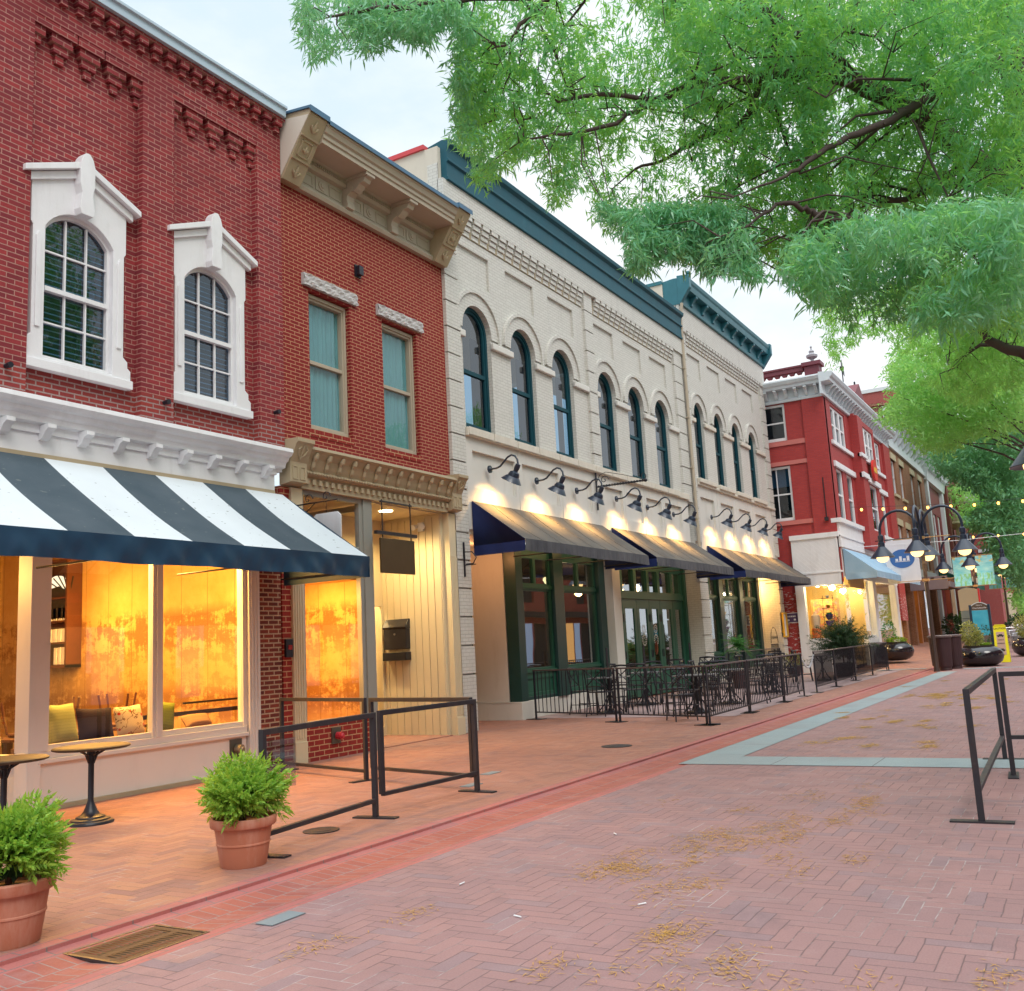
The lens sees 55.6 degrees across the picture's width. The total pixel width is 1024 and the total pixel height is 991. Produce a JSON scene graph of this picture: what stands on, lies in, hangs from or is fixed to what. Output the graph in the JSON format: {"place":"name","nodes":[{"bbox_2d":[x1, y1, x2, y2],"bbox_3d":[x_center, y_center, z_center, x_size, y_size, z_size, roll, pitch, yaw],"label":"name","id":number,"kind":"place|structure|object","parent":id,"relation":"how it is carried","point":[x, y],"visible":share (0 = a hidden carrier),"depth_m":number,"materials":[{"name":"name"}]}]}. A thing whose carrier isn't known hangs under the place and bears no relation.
{"place":"outdoors","nodes":[
{"label":"outdoors","id":0,"kind":"place"},
{"bbox_2d":[275,104,472,766],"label":"narrow brick building","id":1,"kind":"structure","parent":0,"point":[370,237],"depth_m":17.69,"materials":[{"name":"brick"}]},
{"bbox_2d":[297,491,341,536],"bbox_3d":[-3.070,0.327,15.398,0.924,0.755,0.024,-8,-10,30],"label":"hanging sign","id":2,"kind":"object","parent":1,"relation":"attached to","point":[332,521],"visible":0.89,"depth_m":15.25,"materials":[{"name":"white metal"}]},
{"bbox_2d":[308,294,348,436],"bbox_3d":[-3.298,-2.254,17.031,0.154,2.440,1.080,-8,-10,30],"label":"window","id":3,"kind":"structure","parent":1,"relation":"in","point":[327,328],"depth_m":17.19,"materials":[{"name":"glass"}]},
{"bbox_2d":[302,490,377,749],"bbox_3d":[-3.541,2.243,16.665,1.610,4.360,1.800,-8,-10,30],"label":"window frame","id":4,"kind":"structure","parent":1,"relation":"in","point":[362,509],"depth_m":16.89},
{"bbox_2d":[374,599,386,735],"bbox_3d":[-2.962,3.385,19.009,0.134,2.720,1.580,-8,-10,30],"label":"door","id":5,"kind":"structure","parent":1,"relation":"in","point":[378,602],"depth_m":19.66,"materials":[{"name":"beige wood"}]},
{"bbox_2d":[374,499,416,574],"bbox_3d":[-2.090,0.759,17.546,0.060,1.310,1.200,-8,-10,30],"label":"hanging sign","id":6,"kind":"object","parent":1,"relation":"hanging from","point":[397,556],"visible":1,"depth_m":17.47,"materials":[{"name":"brown metal"}]},
{"bbox_2d":[382,618,409,649],"bbox_3d":[-2.325,2.791,19.509,0.580,0.600,0.167,-8,-10,30],"label":"mailbox","id":7,"kind":"object","parent":1,"relation":"attached to","point":[396,633],"visible":1,"depth_m":19.44,"materials":[{"name":"black metal"}]},
{"bbox_2d":[382,323,416,454],"bbox_3d":[-2.264,-2.034,18.765,0.154,2.480,1.100,-8,-10,30],"label":"window","id":8,"kind":"structure","parent":1,"relation":"in","point":[398,375],"depth_m":18.95,"materials":[{"name":"glass"}]},
{"bbox_2d":[0,627,1006,954],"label":"sidewalk","id":9,"kind":"structure","parent":0,"point":[146,851],"depth_m":10.92,"materials":[{"name":"brick"}]},
{"bbox_2d":[0,754,49,810],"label":"pedestal table","id":10,"kind":"object","parent":9,"relation":"on","point":[8,763],"visible":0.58,"depth_m":9.29,"materials":[{"name":"black metal"}]},
{"bbox_2d":[0,787,78,951],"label":"potted shrub","id":11,"kind":"object","parent":9,"relation":"on","point":[34,840],"visible":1,"depth_m":5.78,"materials":[{"name":"green plant"}]},
{"bbox_2d":[51,742,130,827],"bbox_3d":[-4.481,3.070,10.329,0.790,0.807,0.790,-5,-9,13],"label":"pedestal table","id":12,"kind":"object","parent":9,"relation":"on","point":[90,815],"visible":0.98,"depth_m":10.23,"materials":[{"name":"black metal"}]},
{"bbox_2d":[0,0,293,808],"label":"brick building","id":13,"kind":"structure","parent":9,"relation":"on","point":[141,317],"depth_m":13.69,"materials":[{"name":"brick"}]},
{"bbox_2d":[48,703,78,743],"bbox_3d":[-5.631,2.860,12.125,0.150,0.520,0.440,-22,-16,23],"label":"cushion","id":14,"kind":"object","parent":13,"relation":"on","point":[62,725],"visible":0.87,"depth_m":12.07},
{"bbox_2d":[50,558,82,667],"bbox_3d":[-8.181,2.128,17.538,0.860,1.950,0.300,-8,-10,30],"label":"wall shelf","id":15,"kind":"object","parent":13,"relation":"attached to","point":[65,645],"depth_m":17.32,"materials":[{"name":"red wood"}]},
{"bbox_2d":[51,573,73,618],"bbox_3d":[-8.197,1.824,17.515,0.912,0.804,0.080,-8,-10,30],"label":"fan shade","id":16,"kind":"object","parent":15,"relation":"attached to","point":[58,585],"visible":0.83,"depth_m":17.45,"materials":[{"name":"white"}]},
{"bbox_2d":[23,153,140,390],"bbox_3d":[-5.816,-2.971,12.779,0.680,3.070,1.720,-8,-10,30],"label":"window","id":17,"kind":"structure","parent":13,"relation":"in","point":[62,303],"depth_m":12.83,"materials":[{"name":"white paint"}]},
{"bbox_2d":[75,707,113,740],"bbox_3d":[-5.374,2.952,12.513,0.150,0.440,0.500,-30,-25,30],"label":"cushion","id":18,"kind":"object","parent":13,"relation":"on","point":[94,723],"visible":0.89,"depth_m":12.44,"materials":[{"name":"fabric"}]},
{"bbox_2d":[112,704,144,735],"bbox_3d":[-5.111,3.014,12.960,0.150,0.420,0.460,-23,-15,24],"label":"cushion","id":19,"kind":"object","parent":13,"relation":"on","point":[128,720],"visible":0.93,"depth_m":12.88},
{"bbox_2d":[146,699,174,731],"bbox_3d":[-4.871,3.080,13.454,0.150,0.460,0.460,-20,-26,29],"label":"cushion","id":20,"kind":"object","parent":13,"relation":"on","point":[168,716],"visible":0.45,"depth_m":13.48,"materials":[{"name":"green fabric"}]},
{"bbox_2d":[0,452,369,585],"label":"striped awning","id":21,"kind":"object","parent":13,"relation":"attached to","point":[50,508],"visible":1,"depth_m":11.88,"materials":[{"name":"fabric"}]},
{"bbox_2d":[180,713,211,727],"bbox_3d":[-4.552,3.251,14.010,0.150,0.220,0.500,-49,-26,15],"label":"cushion","id":22,"kind":"object","parent":13,"relation":"on","point":[195,720],"visible":0.88,"depth_m":13.92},
{"bbox_2d":[167,213,257,418],"bbox_3d":[-4.691,-2.732,14.666,0.680,3.070,1.720,-8,-10,30],"label":"window","id":23,"kind":"structure","parent":13,"relation":"in","point":[205,247],"depth_m":14.75,"materials":[{"name":"white paint"}]},
{"bbox_2d":[192,749,298,869],"bbox_3d":[-2.181,2.493,7.770,0.856,0.903,0.832,-10,-11,38],"label":"potted shrub","id":24,"kind":"object","parent":9,"relation":"on","point":[239,797],"visible":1,"depth_m":7.62,"materials":[{"name":"green plant"}]},
{"bbox_2d":[268,698,370,782],"bbox_3d":[-2.646,3.341,13.457,0.480,1.055,2.292,5,-12,-42],"label":"barrier","id":25,"kind":"object","parent":9,"relation":"on","point":[365,770],"visible":0.88,"depth_m":13.15,"materials":[{"name":"metal"}]},
{"bbox_2d":[258,712,398,858],"bbox_3d":[-1.728,2.585,8.901,0.480,1.025,1.865,-7,-10,23],"label":"barrier","id":26,"kind":"object","parent":9,"relation":"on","point":[262,746],"visible":0.77,"depth_m":9.10,"materials":[{"name":"metal"}]},
{"bbox_2d":[368,697,473,777],"bbox_3d":[-1.142,2.936,11.891,0.051,0.905,1.965,6,-13,-44],"label":"barrier","id":27,"kind":"object","parent":9,"relation":"on","point":[371,701],"visible":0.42,"depth_m":11.72,"materials":[{"name":"metal"}]},
{"bbox_2d":[376,699,496,795],"bbox_3d":[-0.865,2.784,10.483,0.480,1.035,1.669,-9,-11,34],"label":"barrier","id":28,"kind":"object","parent":9,"relation":"on","point":[381,757],"visible":1,"depth_m":10.45,"materials":[{"name":"metal"}]},
{"bbox_2d":[0,630,1013,965],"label":"kerb","id":29,"kind":"structure","parent":9,"relation":"on","point":[104,928],"depth_m":7.67,"materials":[{"name":"brick"}]},
{"bbox_2d":[388,139,692,732],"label":"white brick building","id":30,"kind":"structure","parent":9,"relation":"on","point":[535,298],"depth_m":24.65,"materials":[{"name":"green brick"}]},
{"bbox_2d":[463,307,490,432],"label":"window","id":31,"kind":"structure","parent":30,"relation":"in","point":[475,377],"depth_m":21.68,"materials":[{"name":"green metal"}]},
{"bbox_2d":[487,454,520,485],"bbox_3d":[-0.152,-0.514,20.814,0.778,0.710,0.470,-8,-10,30],"label":"gooseneck lamp","id":32,"kind":"object","parent":30,"relation":"attached to","point":[512,476],"visible":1,"depth_m":20.62,"materials":[{"name":"black metal"}]},
{"bbox_2d":[475,324,535,446],"bbox_3d":[-0.143,-2.490,23.261,0.820,3.240,1.180,-8,-10,30],"label":"window","id":33,"kind":"structure","parent":30,"relation":"in","point":[521,395],"depth_m":23.38,"materials":[{"name":"green metal"}]},
{"bbox_2d":[521,544,556,696],"bbox_3d":[0.573,2.982,23.160,0.153,3.600,1.580,-8,-10,30],"label":"shop window","id":34,"kind":"structure","parent":30,"relation":"in","point":[532,586],"depth_m":23.36,"materials":[{"name":"green glass"}]},
{"bbox_2d":[518,345,574,458],"bbox_3d":[0.895,-2.269,25.003,0.820,3.240,1.180,-8,-10,30],"label":"window","id":35,"kind":"structure","parent":30,"relation":"in","point":[558,407],"depth_m":25.11,"materials":[{"name":"green metal"}]},
{"bbox_2d":[472,501,649,568],"bbox_3d":[1.339,0.943,22.540,1.264,1.166,6.364,-8,-10,30],"label":"dark awning","id":36,"kind":"object","parent":30,"relation":"attached to","point":[498,529],"visible":1,"depth_m":21.23,"materials":[{"name":"black fabric"}]},
{"bbox_2d":[562,554,601,690],"bbox_3d":[1.744,3.230,25.124,0.153,3.600,2.020,-8,-10,30],"label":"shop window","id":37,"kind":"structure","parent":30,"relation":"in","point":[578,589],"depth_m":25.35,"materials":[{"name":"green glass"}]},
{"bbox_2d":[599,373,616,471],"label":"window","id":38,"kind":"structure","parent":30,"relation":"in","point":[604,427],"depth_m":27.43,"materials":[{"name":"green metal"}]},
{"bbox_2d":[598,383,644,478],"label":"window","id":39,"kind":"structure","parent":30,"relation":"in","point":[601,388],"depth_m":29.15,"materials":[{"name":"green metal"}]},
{"bbox_2d":[621,599,642,698],"bbox_3d":[3.433,4.355,27.704,0.127,2.790,1.074,-8,-10,30],"label":"door","id":40,"kind":"structure","parent":30,"relation":"in","point":[626,603],"depth_m":27.81,"materials":[{"name":"green wood"}]},
{"bbox_2d":[636,599,654,695],"bbox_3d":[3.922,4.471,28.599,0.050,2.790,0.944,-8,-10,30],"label":"door","id":41,"kind":"structure","parent":30,"relation":"in","point":[640,604],"depth_m":28.71,"materials":[{"name":"green wood"}]},
{"bbox_2d":[627,397,670,487],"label":"window","id":42,"kind":"structure","parent":30,"relation":"in","point":[631,403],"depth_m":30.93,"materials":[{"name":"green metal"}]},
{"bbox_2d":[649,600,665,693],"bbox_3d":[4.398,4.559,29.317,0.132,2.790,0.894,-8,-10,30],"label":"door","id":43,"kind":"structure","parent":30,"relation":"in","point":[653,604],"depth_m":29.39,"materials":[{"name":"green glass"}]},
{"bbox_2d":[659,600,677,691],"bbox_3d":[4.858,4.667,30.153,0.066,2.790,1.134,-8,-10,30],"label":"door","id":44,"kind":"structure","parent":30,"relation":"in","point":[663,604],"depth_m":30.24,"materials":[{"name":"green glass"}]},
{"bbox_2d":[612,528,733,578],"bbox_3d":[4.862,1.691,28.449,1.264,1.166,6.364,-8,-10,30],"label":"dark awning","id":45,"kind":"object","parent":30,"relation":"attached to","point":[680,554],"visible":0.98,"depth_m":27.92,"materials":[{"name":"black fabric"}]},
{"bbox_2d":[672,601,688,688],"bbox_3d":[5.373,4.779,31.032,0.050,2.790,0.884,-8,-10,30],"label":"door","id":46,"kind":"structure","parent":30,"relation":"in","point":[677,605],"depth_m":31.21,"materials":[{"name":"green wood"}]},
{"bbox_2d":[526,668,628,722],"bbox_3d":[1.317,4.292,20.922,0.280,1.095,2.942,4,-12,-39],"label":"patio railing","id":47,"kind":"object","parent":9,"relation":"on","point":[580,712],"visible":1,"depth_m":20.84,"materials":[{"name":"black metal"}]},
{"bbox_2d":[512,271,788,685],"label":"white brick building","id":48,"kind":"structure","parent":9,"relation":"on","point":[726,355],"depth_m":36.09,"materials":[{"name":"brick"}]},
{"bbox_2d":[694,405,704,478],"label":"window","id":49,"kind":"structure","parent":48,"relation":"in","point":[700,446],"depth_m":34.02,"materials":[{"name":"green metal"}]},
{"bbox_2d":[693,414,724,485],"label":"window","id":50,"kind":"structure","parent":48,"relation":"in","point":[719,454],"depth_m":35.87,"materials":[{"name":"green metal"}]},
{"bbox_2d":[706,578,722,666],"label":"shop window","id":51,"kind":"structure","parent":48,"relation":"in","point":[713,597],"depth_m":34.24,"materials":[{"name":"clear glass"}]},
{"bbox_2d":[713,424,741,491],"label":"window","id":52,"kind":"structure","parent":48,"relation":"in","point":[736,462],"depth_m":37.63,"materials":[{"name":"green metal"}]},
{"bbox_2d":[722,578,742,667],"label":"shop window","id":53,"kind":"structure","parent":48,"relation":"in","point":[729,586],"depth_m":35.90,"materials":[{"name":"clear glass"}]},
{"bbox_2d":[742,577,760,666],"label":"shop window","id":54,"kind":"structure","parent":48,"relation":"in","point":[748,587],"depth_m":37.89,"materials":[{"name":"green glass"}]},
{"bbox_2d":[707,546,810,586],"bbox_3d":[9.348,2.644,35.971,1.264,1.166,8.704,-8,-10,30],"label":"dark awning","id":55,"kind":"object","parent":48,"relation":"attached to","point":[742,564],"visible":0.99,"depth_m":34.89,"materials":[{"name":"black fabric"}]},
{"bbox_2d":[615,665,720,725],"bbox_3d":[2.944,3.887,18.917,0.280,1.095,2.520,4,-11,-38],"label":"patio railing","id":56,"kind":"object","parent":9,"relation":"on","point":[663,714],"visible":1,"depth_m":18.89,"materials":[{"name":"black metal"}]},
{"bbox_2d":[663,668,698,721],"bbox_3d":[3.366,3.984,19.482,0.478,1.044,0.616,-1,-9,-11],"label":"patio chair","id":57,"kind":"object","parent":9,"relation":"on","point":[686,693],"visible":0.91,"depth_m":19.66,"materials":[{"name":"black metal"}]},
{"bbox_2d":[700,660,756,725],"bbox_3d":[4.307,3.874,19.292,0.280,1.095,3.091,-8,-10,28],"label":"patio railing","id":58,"kind":"object","parent":9,"relation":"on","point":[708,691],"visible":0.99,"depth_m":19.17,"materials":[{"name":"black metal"}]},
{"bbox_2d":[655,346,908,672],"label":"corner building","id":59,"kind":"structure","parent":9,"relation":"on","point":[827,440],"depth_m":41.09,"materials":[{"name":"brick"}]},
{"bbox_2d":[765,404,786,442],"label":"window","id":60,"kind":"structure","parent":59,"relation":"in","point":[775,415],"depth_m":41.50,"materials":[{"name":"white paint"}]},
{"bbox_2d":[771,466,794,521],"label":"window","id":61,"kind":"structure","parent":59,"relation":"in","point":[781,476],"depth_m":41.00,"materials":[{"name":"white paint"}]},
{"bbox_2d":[810,598,840,628],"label":"window","id":62,"kind":"structure","parent":59,"relation":"attached to","point":[817,605],"depth_m":42.26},
{"bbox_2d":[830,407,845,447],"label":"window","id":63,"kind":"structure","parent":59,"relation":"in","point":[836,419],"depth_m":42.63,"materials":[{"name":"white paint"}]},
{"bbox_2d":[843,548,920,584],"bbox_3d":[16.906,3.314,43.911,1.225,1.290,11.479,-8,-10,30],"label":"blue awning","id":64,"kind":"object","parent":59,"relation":"attached to","point":[859,565],"visible":0.66,"depth_m":39.27,"materials":[{"name":"fabric"}]},
{"bbox_2d":[875,537,921,583],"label":"hanging sign","id":65,"kind":"object","parent":59,"relation":"attached to","point":[906,566],"visible":0.77,"depth_m":43.67,"materials":[{"name":"white paint"}]},
{"bbox_2d":[880,620,913,660],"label":"bowl planter","id":66,"kind":"object","parent":9,"relation":"on","point":[902,649],"visible":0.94,"depth_m":41.98,"materials":[{"name":"ceramic"}]},
{"bbox_2d":[66,638,1023,990],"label":"street","id":67,"kind":"structure","parent":0,"point":[930,898],"depth_m":6.20,"materials":[{"name":"brick"}]},
{"bbox_2d":[255,911,305,925],"bbox_3d":[-1.456,2.664,6.117,0.140,0.005,0.300,-8,-10,30],"label":"utility plate","id":68,"kind":"object","parent":67,"relation":"on","point":[280,918],"visible":1,"depth_m":6.11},
{"bbox_2d":[0,635,1007,990],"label":"gutter","id":69,"kind":"object","parent":67,"relation":"on","point":[56,971],"visible":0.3,"depth_m":7.63,"materials":[{"name":"brick"}]},
{"bbox_2d":[63,924,208,963],"bbox_3d":[-2.235,2.704,5.797,0.510,0.066,0.650,-8,-10,30],"label":"drain grate","id":70,"kind":"object","parent":69,"relation":"on","point":[112,955],"visible":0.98,"depth_m":5.77,"materials":[{"name":"metal"}]},
{"bbox_2d":[870,505,977,671],"bbox_3d":[15.180,3.389,35.491,2.872,6.010,2.872,-1,-9,-15],"label":"street lamp","id":71,"kind":"object","parent":69,"relation":"on","point":[919,546],"visible":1,"depth_m":35.41,"materials":[{"name":"brown metal"}]},
{"bbox_2d":[935,532,1011,588],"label":"street lamp","id":72,"kind":"object","parent":69,"relation":"on","point":[981,566],"visible":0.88,"depth_m":50.11,"materials":[{"name":"brown metal"}]},
{"bbox_2d":[0,630,1015,974],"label":"gutter border","id":73,"kind":"object","parent":67,"relation":"on","point":[32,960],"visible":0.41,"depth_m":7.62,"materials":[{"name":"brick"}]},
{"bbox_2d":[43,637,1009,990],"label":"gutter edging","id":74,"kind":"object","parent":67,"relation":"on","point":[237,925],"visible":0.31,"depth_m":6.63,"materials":[{"name":"brick"}]},
{"bbox_2d":[248,678,1023,990],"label":"litter","id":75,"kind":"object","parent":67,"relation":"on","point":[730,836],"visible":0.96,"depth_m":6.84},
{"bbox_2d":[286,0,1023,409],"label":"oak tree","id":76,"kind":"object","parent":67,"relation":"on","point":[916,236],"visible":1,"depth_m":10.45,"materials":[{"name":"green plant"}]},
{"bbox_2d":[678,671,956,763],"bbox_3d":[8.962,4.866,23.523,0.610,0.001,25.650,-8,-10,30],"label":"paving strip","id":77,"kind":"object","parent":67,"relation":"on","point":[729,753],"visible":1,"depth_m":16.68,"materials":[{"name":"stone"}]},
{"bbox_2d":[725,756,1023,767],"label":"paving strip","id":78,"kind":"object","parent":67,"relation":"on","point":[877,761],"visible":1,"depth_m":11.90,"materials":[{"name":"stone"}]},
{"bbox_2d":[935,635,952,670],"bbox_3d":[15.935,5.794,35.790,0.660,1.280,0.660,-8,-10,30],"label":"litter bin","id":79,"kind":"object","parent":67,"relation":"on","point":[944,651],"visible":0.89,"depth_m":35.59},
{"bbox_2d":[871,330,1023,462],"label":"oak tree","id":80,"kind":"object","parent":67,"relation":"on","point":[931,419],"visible":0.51,"depth_m":25.53,"materials":[{"name":"green plant"}]},
{"bbox_2d":[949,634,962,668],"bbox_3d":[16.735,5.896,36.706,0.660,1.280,0.660,-6,-9,18],"label":"litter bin","id":81,"kind":"object","parent":67,"relation":"on","point":[956,646],"visible":0.68,"depth_m":36.48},
{"bbox_2d":[958,588,980,645],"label":"information board","id":82,"kind":"object","parent":67,"relation":"on","point":[968,596],"visible":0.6,"depth_m":45.62,"materials":[{"name":"beige"}]},
{"bbox_2d":[917,427,1023,597],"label":"oak tree","id":83,"kind":"object","parent":67,"relation":"on","point":[989,477],"visible":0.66,"depth_m":55.06,"materials":[{"name":"green plant"}]},
{"bbox_2d":[959,620,1003,666],"bbox_3d":[18.095,5.709,37.675,1.720,1.809,1.720,-8,-10,30],"label":"bowl planter","id":84,"kind":"object","parent":67,"relation":"on","point":[980,653],"visible":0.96,"depth_m":37.15,"materials":[{"name":"ceramic"}]},
{"bbox_2d":[968,602,994,644],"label":"information board","id":85,"kind":"object","parent":67,"relation":"on","point":[980,613],"visible":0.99,"depth_m":41.23,"materials":[{"name":"blue paint"}]},
{"bbox_2d":[947,483,1023,616],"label":"oak tree","id":86,"kind":"object","parent":67,"relation":"on","point":[1017,598],"visible":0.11,"depth_m":71.24,"materials":[{"name":"green plant"}]},
{"bbox_2d":[950,668,1023,824],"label":"barrier","id":87,"kind":"object","parent":67,"relation":"on","point":[979,780],"visible":1,"depth_m":8.07,"materials":[{"name":"metal"}]},
{"bbox_2d":[993,624,1010,661],"bbox_3d":[19.779,5.972,39.215,0.520,1.508,0.428,-8,-10,30],"label":"caution sign","id":88,"kind":"object","parent":67,"relation":"on","point":[1000,636],"visible":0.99,"depth_m":39.15,"materials":[{"name":"yellow"}]},
{"bbox_2d":[998,671,1023,778],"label":"barrier","id":89,"kind":"object","parent":67,"relation":"on","point":[1013,774],"visible":1,"depth_m":10.32,"materials":[{"name":"metal"}]},
{"bbox_2d":[1012,615,1023,655],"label":"bowl planter","id":90,"kind":"object","parent":67,"relation":"on","point":[1018,646],"visible":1,"depth_m":42.46,"materials":[{"name":"plant"}]},
{"bbox_2d":[121,0,1016,543],"label":"sky","id":91,"kind":"structure","parent":0,"point":[395,105],"materials":[{"name":"white"}]},
{"bbox_2d":[537,670,900,717],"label":"patio floor","id":92,"kind":"structure","parent":0,"point":[809,685],"depth_m":24.49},
{"bbox_2d":[719,628,764,688],"bbox_3d":[7.110,5.102,30.441,1.712,1.905,1.620,-8,-10,30],"label":"leafy plant","id":93,"kind":"object","parent":92,"relation":"on","point":[737,642],"visible":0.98,"depth_m":30.28,"materials":[{"name":"green plant"}]},
{"bbox_2d":[743,655,789,712],"bbox_3d":[5.714,4.200,21.826,0.280,1.095,3.362,-8,-10,28],"label":"patio railing","id":94,"kind":"object","parent":92,"relation":"on","point":[780,680],"visible":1,"depth_m":21.76,"materials":[{"name":"black metal"}]},
{"bbox_2d":[779,653,811,701],"bbox_3d":[6.965,4.487,24.060,0.280,1.095,2.410,-8,-10,29],"label":"patio railing","id":95,"kind":"object","parent":92,"relation":"on","point":[797,675],"visible":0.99,"depth_m":24.10,"materials":[{"name":"black metal"}]},
{"bbox_2d":[811,649,838,692],"bbox_3d":[8.793,4.895,27.251,0.280,1.095,3.011,-8,-10,28],"label":"patio railing","id":96,"kind":"object","parent":92,"relation":"on","point":[823,668],"visible":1,"depth_m":27.16,"materials":[{"name":"black metal"}]},
{"bbox_2d":[803,614,879,668],"bbox_3d":[11.759,5.357,34.636,2.772,2.223,2.613,-8,-10,30],"label":"conifer bush","id":97,"kind":"object","parent":92,"relation":"on","point":[842,635],"visible":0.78,"depth_m":34.47,"materials":[{"name":"green plant"}]},
{"bbox_2d":[833,646,859,686],"bbox_3d":[10.259,5.237,29.905,0.280,1.095,3.712,-8,-10,28],"label":"patio railing","id":98,"kind":"object","parent":92,"relation":"on","point":[844,664],"visible":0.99,"depth_m":29.91,"materials":[{"name":"black metal"}]},
{"bbox_2d":[852,644,873,680],"bbox_3d":[11.892,5.619,32.865,0.280,1.095,3.712,-8,-10,28],"label":"patio railing","id":99,"kind":"object","parent":92,"relation":"on","point":[862,658],"visible":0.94,"depth_m":32.89,"materials":[{"name":"black metal"}]},
{"bbox_2d":[870,642,891,674],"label":"patio railing","id":100,"kind":"object","parent":92,"relation":"on","point":[879,657],"visible":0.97,"depth_m":36.06,"materials":[{"name":"black metal"}]},
{"bbox_3d":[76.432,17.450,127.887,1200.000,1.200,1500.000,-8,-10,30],"label":"ground","id":101,"kind":"structure","parent":0,"visible":0},
{"bbox_2d":[868,402,941,644],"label":"brown brick building","id":102,"kind":"structure","parent":101,"relation":"on","point":[908,473],"depth_m":57.05,"materials":[{"name":"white brick"}]},
{"bbox_2d":[910,575,967,590],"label":"timber canopy","id":103,"kind":"object","parent":102,"relation":"attached to","point":[940,583],"visible":0.66,"depth_m":52.79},
{"bbox_2d":[861,381,959,624],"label":"tall brick building","id":104,"kind":"structure","parent":101,"relation":"on","point":[873,396],"depth_m":82.11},
{"bbox_2d":[923,456,957,634],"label":"slim maroon building","id":105,"kind":"structure","parent":101,"relation":"on","point":[934,489],"depth_m":69.03,"materials":[{"name":"white paint"}]},
{"bbox_2d":[943,480,977,630],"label":"arched stone building","id":106,"kind":"structure","parent":101,"relation":"on","point":[953,526],"depth_m":72.83,"materials":[{"name":"red stone"}]},
{"bbox_2d":[967,496,1021,626],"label":"red building","id":107,"kind":"structure","parent":101,"relation":"on","point":[994,598],"depth_m":87.19,"materials":[{"name":"brick"}]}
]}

